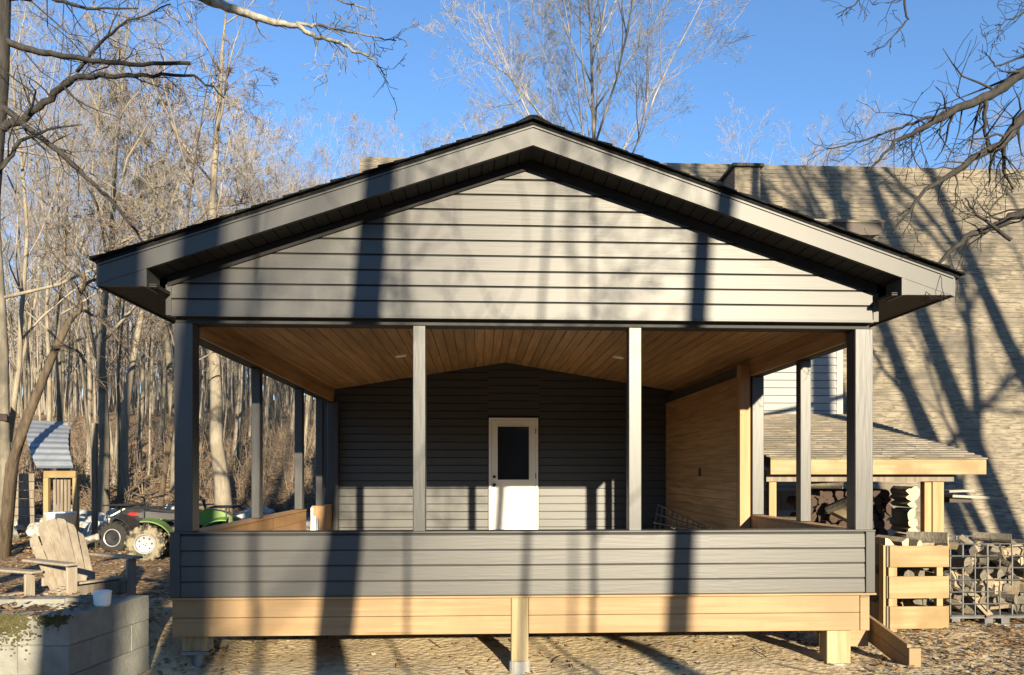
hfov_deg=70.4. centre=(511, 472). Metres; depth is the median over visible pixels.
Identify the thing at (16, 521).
fieldstone
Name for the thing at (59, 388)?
bare tree
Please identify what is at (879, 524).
firewood log
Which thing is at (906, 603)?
firewood log
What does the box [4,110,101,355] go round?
bare tree
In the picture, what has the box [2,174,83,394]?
bare tree
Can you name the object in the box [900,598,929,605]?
firewood log
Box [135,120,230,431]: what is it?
bare tree
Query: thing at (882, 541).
firewood log
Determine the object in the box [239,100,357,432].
bare tree
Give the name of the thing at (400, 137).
bare tree
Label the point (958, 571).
firewood log
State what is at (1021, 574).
firewood log
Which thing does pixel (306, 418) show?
bare tree
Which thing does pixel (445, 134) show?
bare tree
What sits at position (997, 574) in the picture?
firewood log
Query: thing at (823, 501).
firewood log
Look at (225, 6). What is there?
overhanging tree
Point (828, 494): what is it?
firewood log
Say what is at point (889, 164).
bare tree
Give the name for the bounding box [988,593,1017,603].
firewood log
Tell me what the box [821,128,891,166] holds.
bare tree
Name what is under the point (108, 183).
bare tree
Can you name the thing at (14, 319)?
bare tree
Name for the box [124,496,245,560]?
tractor
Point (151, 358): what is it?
bare tree
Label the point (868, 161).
bare tree
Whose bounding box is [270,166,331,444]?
bare tree
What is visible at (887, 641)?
porch step
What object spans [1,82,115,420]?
bare tree
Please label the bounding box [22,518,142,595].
adirondack chair
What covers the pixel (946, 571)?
firewood log
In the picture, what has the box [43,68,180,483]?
bare tree
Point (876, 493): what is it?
firewood log
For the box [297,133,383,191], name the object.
bare tree
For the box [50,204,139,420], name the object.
bare tree
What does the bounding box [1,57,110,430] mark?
bare tree
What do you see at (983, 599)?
firewood log
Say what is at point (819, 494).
firewood log
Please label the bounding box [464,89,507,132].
bare tree
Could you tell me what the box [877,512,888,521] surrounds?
firewood log
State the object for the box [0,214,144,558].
leaning tree
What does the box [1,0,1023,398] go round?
sky
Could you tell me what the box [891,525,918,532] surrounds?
firewood log
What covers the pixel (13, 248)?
bare tree
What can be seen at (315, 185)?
bare tree
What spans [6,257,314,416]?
woods
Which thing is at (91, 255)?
bare tree
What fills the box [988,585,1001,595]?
firewood log
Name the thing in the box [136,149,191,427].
bare tree
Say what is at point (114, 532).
quad bike
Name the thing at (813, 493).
firewood log
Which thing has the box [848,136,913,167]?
bare tree
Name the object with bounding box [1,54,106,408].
bare tree
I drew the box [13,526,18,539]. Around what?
fieldstone
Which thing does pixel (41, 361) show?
bare tree
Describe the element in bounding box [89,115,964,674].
porch
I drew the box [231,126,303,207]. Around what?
bare tree
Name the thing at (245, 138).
bare tree
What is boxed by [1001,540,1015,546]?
firewood log
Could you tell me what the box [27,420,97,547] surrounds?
feed shelter
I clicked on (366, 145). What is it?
bare tree
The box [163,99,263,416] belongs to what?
bare tree
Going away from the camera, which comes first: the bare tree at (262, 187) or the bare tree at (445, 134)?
the bare tree at (262, 187)
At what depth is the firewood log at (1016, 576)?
8.69 m
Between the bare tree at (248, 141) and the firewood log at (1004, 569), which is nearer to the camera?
the firewood log at (1004, 569)
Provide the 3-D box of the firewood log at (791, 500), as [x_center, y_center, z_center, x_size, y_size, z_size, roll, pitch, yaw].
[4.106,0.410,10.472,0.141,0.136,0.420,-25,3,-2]
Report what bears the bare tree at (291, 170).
on the ground
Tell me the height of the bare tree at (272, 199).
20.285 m
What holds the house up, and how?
on the ground
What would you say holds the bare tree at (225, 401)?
on the ground
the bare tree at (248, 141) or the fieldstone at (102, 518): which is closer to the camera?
the fieldstone at (102, 518)
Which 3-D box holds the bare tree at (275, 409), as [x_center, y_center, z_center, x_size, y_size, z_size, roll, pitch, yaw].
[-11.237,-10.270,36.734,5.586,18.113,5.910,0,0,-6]
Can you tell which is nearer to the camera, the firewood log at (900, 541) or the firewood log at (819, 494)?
the firewood log at (900, 541)
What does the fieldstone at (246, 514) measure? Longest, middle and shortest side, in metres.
1.365 x 1.018 x 0.869 m
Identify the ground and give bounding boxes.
[0,399,1023,674]
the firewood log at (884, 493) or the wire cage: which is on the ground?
the wire cage
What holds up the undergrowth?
on the ground
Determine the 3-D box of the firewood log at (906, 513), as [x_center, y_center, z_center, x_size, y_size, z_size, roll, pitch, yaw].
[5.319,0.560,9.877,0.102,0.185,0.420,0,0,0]
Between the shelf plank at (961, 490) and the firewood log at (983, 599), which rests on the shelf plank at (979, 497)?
the shelf plank at (961, 490)
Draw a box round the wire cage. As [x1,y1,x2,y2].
[900,536,1023,626]
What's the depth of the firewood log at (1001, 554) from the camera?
8.60 m
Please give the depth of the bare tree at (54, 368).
39.43 m
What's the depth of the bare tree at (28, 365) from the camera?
26.95 m
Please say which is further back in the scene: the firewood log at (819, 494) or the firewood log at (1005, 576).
the firewood log at (819, 494)
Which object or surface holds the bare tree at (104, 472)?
on the ground
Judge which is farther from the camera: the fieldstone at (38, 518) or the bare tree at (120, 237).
the bare tree at (120, 237)
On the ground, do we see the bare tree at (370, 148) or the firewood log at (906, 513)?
the bare tree at (370, 148)
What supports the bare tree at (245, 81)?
on the ground
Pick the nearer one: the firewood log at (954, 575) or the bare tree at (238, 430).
the firewood log at (954, 575)
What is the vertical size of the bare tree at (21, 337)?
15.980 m
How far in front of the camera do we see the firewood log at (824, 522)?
10.26 m
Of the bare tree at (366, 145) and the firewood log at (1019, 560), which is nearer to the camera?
the firewood log at (1019, 560)
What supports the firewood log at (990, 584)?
on the firewood log at (995, 588)
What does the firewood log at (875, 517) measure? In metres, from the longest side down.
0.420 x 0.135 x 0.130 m
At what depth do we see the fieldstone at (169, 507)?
19.28 m
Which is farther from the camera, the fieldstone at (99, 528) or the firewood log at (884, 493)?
the fieldstone at (99, 528)
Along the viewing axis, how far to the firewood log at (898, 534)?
9.97 m
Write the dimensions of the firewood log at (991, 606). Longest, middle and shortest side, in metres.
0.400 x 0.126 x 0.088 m
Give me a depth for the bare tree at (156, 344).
54.00 m
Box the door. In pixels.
[489,418,537,529]
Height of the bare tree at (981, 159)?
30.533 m
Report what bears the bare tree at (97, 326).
on the ground
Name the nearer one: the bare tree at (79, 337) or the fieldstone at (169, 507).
the fieldstone at (169, 507)
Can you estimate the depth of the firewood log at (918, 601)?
8.38 m
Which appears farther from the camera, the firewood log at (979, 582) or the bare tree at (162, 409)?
the bare tree at (162, 409)
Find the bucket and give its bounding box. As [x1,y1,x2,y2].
[44,512,76,533]
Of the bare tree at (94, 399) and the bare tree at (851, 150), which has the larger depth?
the bare tree at (851, 150)
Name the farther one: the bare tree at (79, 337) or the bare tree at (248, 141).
the bare tree at (79, 337)
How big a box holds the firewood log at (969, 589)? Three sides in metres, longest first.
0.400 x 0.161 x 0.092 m
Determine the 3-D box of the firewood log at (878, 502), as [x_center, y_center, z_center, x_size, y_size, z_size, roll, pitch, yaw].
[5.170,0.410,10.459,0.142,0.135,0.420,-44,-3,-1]
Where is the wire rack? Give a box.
[653,504,710,528]
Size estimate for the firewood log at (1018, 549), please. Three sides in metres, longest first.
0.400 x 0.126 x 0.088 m
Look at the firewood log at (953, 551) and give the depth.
9.15 m
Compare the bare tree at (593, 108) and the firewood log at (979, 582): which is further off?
the bare tree at (593, 108)
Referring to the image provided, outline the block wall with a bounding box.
[0,594,148,674]
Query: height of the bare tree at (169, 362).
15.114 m
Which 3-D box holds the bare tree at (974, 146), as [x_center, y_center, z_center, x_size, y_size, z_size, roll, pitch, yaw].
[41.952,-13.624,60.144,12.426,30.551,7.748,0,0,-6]
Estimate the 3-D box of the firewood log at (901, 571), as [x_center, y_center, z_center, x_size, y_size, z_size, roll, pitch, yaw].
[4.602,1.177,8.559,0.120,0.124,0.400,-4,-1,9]
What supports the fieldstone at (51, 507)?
on the ground
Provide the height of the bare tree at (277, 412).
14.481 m
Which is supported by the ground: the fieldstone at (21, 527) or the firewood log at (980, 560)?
the fieldstone at (21, 527)
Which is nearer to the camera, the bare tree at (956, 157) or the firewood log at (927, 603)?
the firewood log at (927, 603)
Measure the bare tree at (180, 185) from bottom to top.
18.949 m
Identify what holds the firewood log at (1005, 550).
in the wire cage
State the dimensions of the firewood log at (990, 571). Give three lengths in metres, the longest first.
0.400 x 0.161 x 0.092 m
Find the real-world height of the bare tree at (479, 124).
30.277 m
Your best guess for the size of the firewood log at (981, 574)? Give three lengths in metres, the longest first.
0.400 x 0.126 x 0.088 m
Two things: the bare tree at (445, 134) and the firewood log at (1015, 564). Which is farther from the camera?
the bare tree at (445, 134)
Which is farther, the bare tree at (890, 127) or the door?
the bare tree at (890, 127)
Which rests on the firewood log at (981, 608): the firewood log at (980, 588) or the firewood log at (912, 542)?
the firewood log at (980, 588)
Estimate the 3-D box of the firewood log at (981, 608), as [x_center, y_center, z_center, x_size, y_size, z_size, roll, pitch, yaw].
[5.570,1.574,8.700,0.126,0.088,0.400,-9,42,-13]
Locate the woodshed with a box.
[764,414,987,599]
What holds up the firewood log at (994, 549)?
in the wire cage
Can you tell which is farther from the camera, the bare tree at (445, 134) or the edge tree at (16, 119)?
the bare tree at (445, 134)
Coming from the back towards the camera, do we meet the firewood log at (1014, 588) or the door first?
the door
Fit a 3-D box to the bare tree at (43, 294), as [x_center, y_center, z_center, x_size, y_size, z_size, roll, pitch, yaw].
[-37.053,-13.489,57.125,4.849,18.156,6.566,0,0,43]
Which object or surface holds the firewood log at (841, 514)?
in the woodshed
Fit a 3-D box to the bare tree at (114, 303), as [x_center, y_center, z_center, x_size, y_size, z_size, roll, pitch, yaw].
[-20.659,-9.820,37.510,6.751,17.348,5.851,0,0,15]
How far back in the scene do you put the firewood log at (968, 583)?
8.58 m
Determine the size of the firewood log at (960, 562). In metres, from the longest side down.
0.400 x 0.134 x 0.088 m
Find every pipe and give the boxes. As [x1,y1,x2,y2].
[310,508,313,529]
[313,516,315,529]
[316,518,318,529]
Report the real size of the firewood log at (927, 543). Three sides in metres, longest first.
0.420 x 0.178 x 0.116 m
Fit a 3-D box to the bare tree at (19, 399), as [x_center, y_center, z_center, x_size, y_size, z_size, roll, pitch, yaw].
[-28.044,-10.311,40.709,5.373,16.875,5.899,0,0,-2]
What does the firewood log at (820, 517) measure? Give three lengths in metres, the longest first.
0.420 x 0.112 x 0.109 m
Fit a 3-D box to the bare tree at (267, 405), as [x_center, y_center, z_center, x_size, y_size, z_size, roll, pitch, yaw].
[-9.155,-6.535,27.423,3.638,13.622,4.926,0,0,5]
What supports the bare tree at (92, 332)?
on the ground
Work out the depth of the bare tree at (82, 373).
18.79 m
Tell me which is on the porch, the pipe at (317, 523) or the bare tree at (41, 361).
the pipe at (317, 523)
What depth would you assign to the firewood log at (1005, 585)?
8.59 m
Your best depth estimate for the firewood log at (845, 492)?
10.25 m
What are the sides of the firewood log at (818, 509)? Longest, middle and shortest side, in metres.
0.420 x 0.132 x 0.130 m
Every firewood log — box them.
[786,496,795,505]
[810,512,816,521]
[811,482,843,488]
[811,489,815,499]
[811,498,816,506]
[813,489,823,498]
[813,504,823,513]
[814,520,829,523]
[815,513,825,521]
[816,497,827,505]
[818,489,832,498]
[823,512,837,522]
[825,489,843,497]
[825,496,846,513]
[826,497,835,504]
[829,520,846,526]
[831,509,846,522]
[840,489,846,496]
[873,488,889,498]
[873,489,880,497]
[873,497,881,505]
[873,505,883,513]
[873,513,878,520]
[873,520,883,528]
[873,528,887,535]
[875,536,893,544]
[876,535,908,545]
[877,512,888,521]
[881,503,892,514]
[882,497,892,502]
[883,520,891,529]
[889,493,919,500]
[890,486,919,494]
[890,500,916,507]
[890,517,917,527]
[891,507,914,519]
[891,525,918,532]
[892,488,917,495]
[894,533,905,536]
[897,567,913,575]
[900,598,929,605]
[902,567,925,575]
[902,600,926,605]
[906,531,948,544]
[907,598,927,604]
[908,539,921,545]
[910,567,931,569]
[922,541,934,545]
[933,571,967,594]
[943,557,970,567]
[943,569,949,580]
[943,595,976,613]
[945,599,970,607]
[947,568,961,573]
[948,540,958,548]
[948,571,958,584]
[949,549,957,554]
[949,554,988,564]
[952,593,961,600]
[953,562,973,588]
[956,545,972,573]
[957,534,973,548]
[959,575,973,588]
[961,589,978,596]
[964,585,972,598]
[966,546,1005,559]
[967,596,992,618]
[969,542,980,554]
[969,574,995,588]
[970,578,1003,601]
[971,565,987,580]
[973,532,1011,542]
[973,586,985,595]
[976,578,982,586]
[976,598,1013,610]
[979,596,985,602]
[980,545,999,565]
[980,545,1012,571]
[982,565,1004,578]
[983,566,993,574]
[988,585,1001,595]
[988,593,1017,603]
[991,596,1004,605]
[993,539,1023,545]
[997,558,1007,573]
[1000,574,1010,582]
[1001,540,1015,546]
[1002,546,1007,556]
[1002,582,1019,594]
[1003,583,1010,592]
[1004,544,1023,559]
[1006,569,1022,580]
[1008,559,1023,572]
[1008,604,1020,613]
[1013,554,1023,565]
[1013,578,1023,590]
[1016,571,1023,578]
[1016,595,1023,604]
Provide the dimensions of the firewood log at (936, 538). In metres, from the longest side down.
0.420 x 0.185 x 0.102 m
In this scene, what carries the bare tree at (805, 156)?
on the ground
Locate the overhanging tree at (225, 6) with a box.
[199,0,421,119]
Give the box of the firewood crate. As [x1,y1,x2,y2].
[869,544,948,631]
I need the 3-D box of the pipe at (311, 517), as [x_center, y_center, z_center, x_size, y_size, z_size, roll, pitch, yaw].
[-2.888,0.806,10.482,0.043,0.608,0.044,0,0,-3]
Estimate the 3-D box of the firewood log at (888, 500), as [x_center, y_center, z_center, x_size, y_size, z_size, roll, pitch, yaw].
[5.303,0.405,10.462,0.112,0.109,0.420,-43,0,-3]
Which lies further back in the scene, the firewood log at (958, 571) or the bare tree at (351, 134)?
the bare tree at (351, 134)
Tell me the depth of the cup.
5.76 m
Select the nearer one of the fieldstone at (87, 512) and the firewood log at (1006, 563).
the firewood log at (1006, 563)
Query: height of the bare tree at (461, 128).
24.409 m
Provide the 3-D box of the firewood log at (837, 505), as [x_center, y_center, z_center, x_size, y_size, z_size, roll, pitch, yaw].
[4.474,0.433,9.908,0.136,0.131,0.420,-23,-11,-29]
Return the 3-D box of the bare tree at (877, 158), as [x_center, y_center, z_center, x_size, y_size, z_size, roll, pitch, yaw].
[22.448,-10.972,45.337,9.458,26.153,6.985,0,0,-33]
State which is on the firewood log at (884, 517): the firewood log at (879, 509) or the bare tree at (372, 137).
the firewood log at (879, 509)
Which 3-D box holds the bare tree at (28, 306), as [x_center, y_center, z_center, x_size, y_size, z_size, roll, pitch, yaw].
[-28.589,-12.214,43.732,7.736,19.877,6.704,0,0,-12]
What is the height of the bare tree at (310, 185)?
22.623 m
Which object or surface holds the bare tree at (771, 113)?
on the ground
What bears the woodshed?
on the ground
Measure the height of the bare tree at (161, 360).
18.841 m
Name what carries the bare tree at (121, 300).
on the ground
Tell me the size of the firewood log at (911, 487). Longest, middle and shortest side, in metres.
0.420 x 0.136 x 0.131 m
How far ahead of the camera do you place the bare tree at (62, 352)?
24.62 m
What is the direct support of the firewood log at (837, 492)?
on the firewood log
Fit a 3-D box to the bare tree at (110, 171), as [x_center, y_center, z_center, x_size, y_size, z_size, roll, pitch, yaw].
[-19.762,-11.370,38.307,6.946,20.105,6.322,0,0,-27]
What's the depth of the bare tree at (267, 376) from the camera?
42.50 m
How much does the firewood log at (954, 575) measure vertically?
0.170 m
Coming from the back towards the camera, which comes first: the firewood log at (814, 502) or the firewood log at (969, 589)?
the firewood log at (814, 502)
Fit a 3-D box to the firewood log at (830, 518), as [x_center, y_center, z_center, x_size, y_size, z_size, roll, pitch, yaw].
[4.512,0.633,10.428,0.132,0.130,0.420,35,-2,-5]
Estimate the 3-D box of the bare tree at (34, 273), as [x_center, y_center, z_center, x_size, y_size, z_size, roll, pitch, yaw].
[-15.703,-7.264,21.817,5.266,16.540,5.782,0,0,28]
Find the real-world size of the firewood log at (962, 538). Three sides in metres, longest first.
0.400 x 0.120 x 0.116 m
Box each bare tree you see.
[0,1,232,515]
[1,0,129,478]
[1,0,135,475]
[1,0,181,446]
[1,0,280,513]
[1,2,110,303]
[1,24,92,471]
[1,30,154,479]
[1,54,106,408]
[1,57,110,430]
[1,77,115,312]
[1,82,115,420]
[1,88,98,410]
[1,101,89,341]
[1,103,109,420]
[1,167,19,290]
[1,176,73,420]
[1,199,79,414]
[2,0,108,470]
[2,22,173,371]
[2,94,35,173]
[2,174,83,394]
[2,194,53,397]
[2,207,43,415]
[3,157,33,340]
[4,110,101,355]
[4,133,109,420]
[5,11,221,502]
[6,196,66,374]
[12,235,85,420]
[17,21,208,451]
[23,93,133,470]
[27,189,92,389]
[30,145,143,372]
[31,64,155,329]
[40,231,101,400]
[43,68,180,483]
[45,118,149,417]
[46,16,320,501]
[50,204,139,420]
[54,10,193,501]
[55,201,132,398]
[61,193,127,422]
[67,79,179,472]
[69,67,199,316]
[72,0,279,505]
[76,90,226,446]
[77,119,153,354]
[77,135,141,405]
[79,202,144,339]
[82,104,199,474]
[83,0,224,490]
[96,77,245,430]
[103,116,204,422]
[108,0,319,514]
[110,149,187,344]
[111,193,205,403]
[115,81,225,239]
[117,67,206,326]
[117,91,209,371]
[121,216,162,408]
[130,139,210,244]
[133,79,257,383]
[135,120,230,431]
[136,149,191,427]
[136,204,189,420]
[144,57,263,345]
[161,107,240,222]
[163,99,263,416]
[170,123,269,224]
[184,87,269,213]
[185,66,315,460]
[192,123,255,437]
[195,131,251,442]
[201,111,274,470]
[205,164,243,399]
[208,142,254,425]
[219,127,316,472]
[223,357,226,416]
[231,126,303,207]
[232,96,337,443]
[234,177,280,417]
[238,165,285,205]
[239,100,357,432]
[245,161,324,379]
[248,141,308,434]
[248,171,305,436]
[256,108,330,200]
[261,148,323,414]
[263,149,320,422]
[268,151,319,433]
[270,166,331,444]
[276,160,323,430]
[276,160,344,192]
[277,144,302,197]
[277,400,278,426]
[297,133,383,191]
[304,142,347,460]
[305,141,357,417]
[311,110,371,177]
[342,112,409,156]
[342,118,417,174]
[354,128,396,157]
[366,109,398,156]
[372,120,444,157]
[411,0,753,156]
[413,123,431,153]
[430,120,455,146]
[447,110,472,143]
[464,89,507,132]
[469,116,487,133]
[709,92,785,164]
[770,111,867,165]
[784,68,905,166]
[784,107,873,165]
[807,124,852,165]
[812,102,911,166]
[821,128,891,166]
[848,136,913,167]
[862,147,910,166]
[867,122,905,166]
[925,136,985,168]
[941,137,1007,168]
[945,121,1023,168]
[964,97,1023,168]
[965,134,1023,169]
[998,144,1023,169]
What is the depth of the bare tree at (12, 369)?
54.01 m
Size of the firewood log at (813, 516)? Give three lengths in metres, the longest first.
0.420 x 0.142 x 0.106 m
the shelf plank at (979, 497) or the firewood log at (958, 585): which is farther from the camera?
the shelf plank at (979, 497)
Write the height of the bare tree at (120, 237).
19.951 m
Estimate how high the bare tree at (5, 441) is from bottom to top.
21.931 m
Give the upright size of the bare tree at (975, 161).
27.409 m
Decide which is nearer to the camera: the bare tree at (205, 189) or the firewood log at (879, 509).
the firewood log at (879, 509)
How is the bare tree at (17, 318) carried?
on the ground
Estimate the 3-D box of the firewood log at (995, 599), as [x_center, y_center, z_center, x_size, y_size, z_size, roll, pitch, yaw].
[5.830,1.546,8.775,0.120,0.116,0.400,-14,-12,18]
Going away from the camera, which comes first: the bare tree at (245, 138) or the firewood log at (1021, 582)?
the firewood log at (1021, 582)
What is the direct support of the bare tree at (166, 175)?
on the ground
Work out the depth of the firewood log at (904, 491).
9.72 m
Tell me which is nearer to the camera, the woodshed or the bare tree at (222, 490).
the woodshed
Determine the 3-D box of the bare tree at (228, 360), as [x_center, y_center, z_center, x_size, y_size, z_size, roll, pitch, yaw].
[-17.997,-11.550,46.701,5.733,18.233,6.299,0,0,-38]
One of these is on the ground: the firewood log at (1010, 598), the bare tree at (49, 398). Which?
the bare tree at (49, 398)
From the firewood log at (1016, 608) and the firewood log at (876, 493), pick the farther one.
the firewood log at (876, 493)
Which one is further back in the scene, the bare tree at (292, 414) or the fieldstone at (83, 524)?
the bare tree at (292, 414)
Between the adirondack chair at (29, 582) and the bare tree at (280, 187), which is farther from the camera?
the bare tree at (280, 187)
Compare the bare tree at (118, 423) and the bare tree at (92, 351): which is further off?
the bare tree at (92, 351)
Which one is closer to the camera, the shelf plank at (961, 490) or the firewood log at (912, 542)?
the firewood log at (912, 542)
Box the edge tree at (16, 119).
[0,0,223,243]
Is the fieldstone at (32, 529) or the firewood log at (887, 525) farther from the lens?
the fieldstone at (32, 529)
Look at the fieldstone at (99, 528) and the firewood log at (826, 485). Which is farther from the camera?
the fieldstone at (99, 528)
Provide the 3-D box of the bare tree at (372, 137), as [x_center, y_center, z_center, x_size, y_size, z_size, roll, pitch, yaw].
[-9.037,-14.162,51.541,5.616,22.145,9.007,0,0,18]
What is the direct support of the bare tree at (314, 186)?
on the ground
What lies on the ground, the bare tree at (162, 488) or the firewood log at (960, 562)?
the bare tree at (162, 488)
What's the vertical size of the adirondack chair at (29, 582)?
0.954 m
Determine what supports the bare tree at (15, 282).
on the ground
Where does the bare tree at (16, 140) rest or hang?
on the ground
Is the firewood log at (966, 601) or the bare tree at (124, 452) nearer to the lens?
the firewood log at (966, 601)
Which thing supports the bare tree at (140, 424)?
on the ground
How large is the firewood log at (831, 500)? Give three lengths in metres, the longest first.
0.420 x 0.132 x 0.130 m
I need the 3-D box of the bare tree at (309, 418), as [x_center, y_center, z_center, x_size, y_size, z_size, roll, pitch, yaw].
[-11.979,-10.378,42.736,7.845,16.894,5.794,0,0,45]
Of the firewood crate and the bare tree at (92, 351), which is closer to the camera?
the firewood crate
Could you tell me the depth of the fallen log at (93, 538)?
10.30 m
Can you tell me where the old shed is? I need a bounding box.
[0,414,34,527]
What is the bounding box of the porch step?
[817,615,920,666]
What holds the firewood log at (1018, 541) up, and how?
in the wire cage
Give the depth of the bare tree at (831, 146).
56.70 m
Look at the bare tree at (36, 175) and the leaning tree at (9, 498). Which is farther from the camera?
the bare tree at (36, 175)
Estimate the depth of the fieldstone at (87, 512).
18.46 m
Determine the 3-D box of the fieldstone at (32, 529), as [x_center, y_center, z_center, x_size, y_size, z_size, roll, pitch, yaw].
[-10.430,1.271,15.970,0.476,0.398,0.538,0,0,-33]
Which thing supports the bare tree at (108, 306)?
on the ground
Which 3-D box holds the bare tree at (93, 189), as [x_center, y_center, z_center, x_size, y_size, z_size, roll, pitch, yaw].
[-18.081,-10.523,32.953,6.486,19.877,6.130,0,0,1]
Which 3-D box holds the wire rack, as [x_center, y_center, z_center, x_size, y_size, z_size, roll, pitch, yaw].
[2.446,0.875,10.636,0.401,0.785,1.472,0,0,-21]
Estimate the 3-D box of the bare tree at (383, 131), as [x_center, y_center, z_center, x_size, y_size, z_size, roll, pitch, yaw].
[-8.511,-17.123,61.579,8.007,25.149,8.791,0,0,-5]
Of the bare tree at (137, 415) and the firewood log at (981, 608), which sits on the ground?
the bare tree at (137, 415)
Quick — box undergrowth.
[12,399,1009,674]
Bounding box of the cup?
[92,589,111,606]
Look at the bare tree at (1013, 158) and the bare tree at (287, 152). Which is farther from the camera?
the bare tree at (1013, 158)
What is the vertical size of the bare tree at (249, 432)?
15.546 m
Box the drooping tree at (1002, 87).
[799,0,1023,306]
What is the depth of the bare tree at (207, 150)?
46.41 m
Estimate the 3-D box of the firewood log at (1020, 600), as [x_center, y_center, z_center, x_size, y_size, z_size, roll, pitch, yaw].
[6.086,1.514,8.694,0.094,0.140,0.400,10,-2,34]
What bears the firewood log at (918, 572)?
on the firewood log
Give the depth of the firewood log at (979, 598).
8.64 m
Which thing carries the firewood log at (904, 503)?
on the firewood log at (906, 513)
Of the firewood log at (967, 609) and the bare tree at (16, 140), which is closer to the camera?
the firewood log at (967, 609)
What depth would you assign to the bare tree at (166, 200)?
36.42 m
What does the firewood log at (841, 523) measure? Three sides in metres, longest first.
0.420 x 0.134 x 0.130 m
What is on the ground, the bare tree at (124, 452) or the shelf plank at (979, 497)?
the bare tree at (124, 452)
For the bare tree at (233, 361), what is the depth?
45.33 m
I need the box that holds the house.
[324,157,1023,544]
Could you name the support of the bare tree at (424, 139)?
on the ground
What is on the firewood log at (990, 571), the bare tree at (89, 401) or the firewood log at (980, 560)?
the firewood log at (980, 560)
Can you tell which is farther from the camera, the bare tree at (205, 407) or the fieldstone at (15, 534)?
the bare tree at (205, 407)
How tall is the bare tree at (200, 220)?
15.863 m
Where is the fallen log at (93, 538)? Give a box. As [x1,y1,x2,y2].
[85,533,100,544]
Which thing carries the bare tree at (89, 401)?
on the ground
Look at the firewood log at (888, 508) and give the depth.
10.33 m
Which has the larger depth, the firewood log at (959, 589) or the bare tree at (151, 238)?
the bare tree at (151, 238)
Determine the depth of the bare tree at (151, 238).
46.13 m
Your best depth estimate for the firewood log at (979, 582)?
8.61 m
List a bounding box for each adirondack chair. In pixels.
[0,567,42,595]
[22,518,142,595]
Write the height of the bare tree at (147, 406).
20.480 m
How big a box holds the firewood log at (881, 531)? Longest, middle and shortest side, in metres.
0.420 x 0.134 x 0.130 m
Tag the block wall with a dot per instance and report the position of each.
(112, 638)
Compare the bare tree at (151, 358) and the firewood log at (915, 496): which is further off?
the bare tree at (151, 358)
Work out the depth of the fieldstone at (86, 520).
16.27 m
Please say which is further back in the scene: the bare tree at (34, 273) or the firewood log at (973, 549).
the bare tree at (34, 273)
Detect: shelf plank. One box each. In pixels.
[944,489,974,492]
[944,494,1007,499]
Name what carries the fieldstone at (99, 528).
on the ground
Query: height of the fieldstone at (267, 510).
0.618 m
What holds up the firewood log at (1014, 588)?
in the wire cage
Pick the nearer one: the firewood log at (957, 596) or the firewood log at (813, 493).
the firewood log at (957, 596)
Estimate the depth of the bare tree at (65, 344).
51.52 m
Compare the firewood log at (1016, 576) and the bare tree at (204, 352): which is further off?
the bare tree at (204, 352)
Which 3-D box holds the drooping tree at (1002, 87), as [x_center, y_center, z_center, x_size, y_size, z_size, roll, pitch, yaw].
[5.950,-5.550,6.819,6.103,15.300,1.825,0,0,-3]
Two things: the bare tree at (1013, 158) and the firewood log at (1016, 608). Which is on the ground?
the bare tree at (1013, 158)
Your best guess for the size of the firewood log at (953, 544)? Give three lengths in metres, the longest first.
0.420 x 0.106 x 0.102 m
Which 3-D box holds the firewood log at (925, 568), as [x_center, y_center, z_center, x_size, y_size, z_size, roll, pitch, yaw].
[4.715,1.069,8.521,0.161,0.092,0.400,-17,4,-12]
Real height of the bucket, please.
0.390 m
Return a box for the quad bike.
[97,495,214,553]
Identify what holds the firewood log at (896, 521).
on the firewood log at (900, 528)
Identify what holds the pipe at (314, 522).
on the porch
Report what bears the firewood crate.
on the ground
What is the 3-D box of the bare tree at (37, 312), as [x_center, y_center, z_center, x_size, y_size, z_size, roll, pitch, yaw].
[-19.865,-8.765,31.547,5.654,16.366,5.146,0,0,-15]
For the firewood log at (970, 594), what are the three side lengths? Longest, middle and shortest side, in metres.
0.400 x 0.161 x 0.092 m
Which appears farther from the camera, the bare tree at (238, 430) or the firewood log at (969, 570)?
the bare tree at (238, 430)
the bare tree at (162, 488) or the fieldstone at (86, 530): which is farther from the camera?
the bare tree at (162, 488)
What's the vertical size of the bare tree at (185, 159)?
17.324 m
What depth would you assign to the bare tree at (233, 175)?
42.81 m
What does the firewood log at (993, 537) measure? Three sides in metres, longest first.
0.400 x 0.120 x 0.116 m
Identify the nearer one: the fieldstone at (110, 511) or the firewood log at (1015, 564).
the firewood log at (1015, 564)
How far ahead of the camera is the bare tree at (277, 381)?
55.70 m
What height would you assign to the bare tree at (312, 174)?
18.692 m
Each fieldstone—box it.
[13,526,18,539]
[14,515,30,525]
[15,525,26,531]
[25,522,42,536]
[31,514,42,521]
[50,503,71,511]
[80,510,90,515]
[80,519,90,522]
[80,521,88,527]
[82,521,107,536]
[85,523,104,536]
[98,515,109,522]
[105,509,117,514]
[165,503,173,509]
[236,507,268,518]
[263,507,274,513]

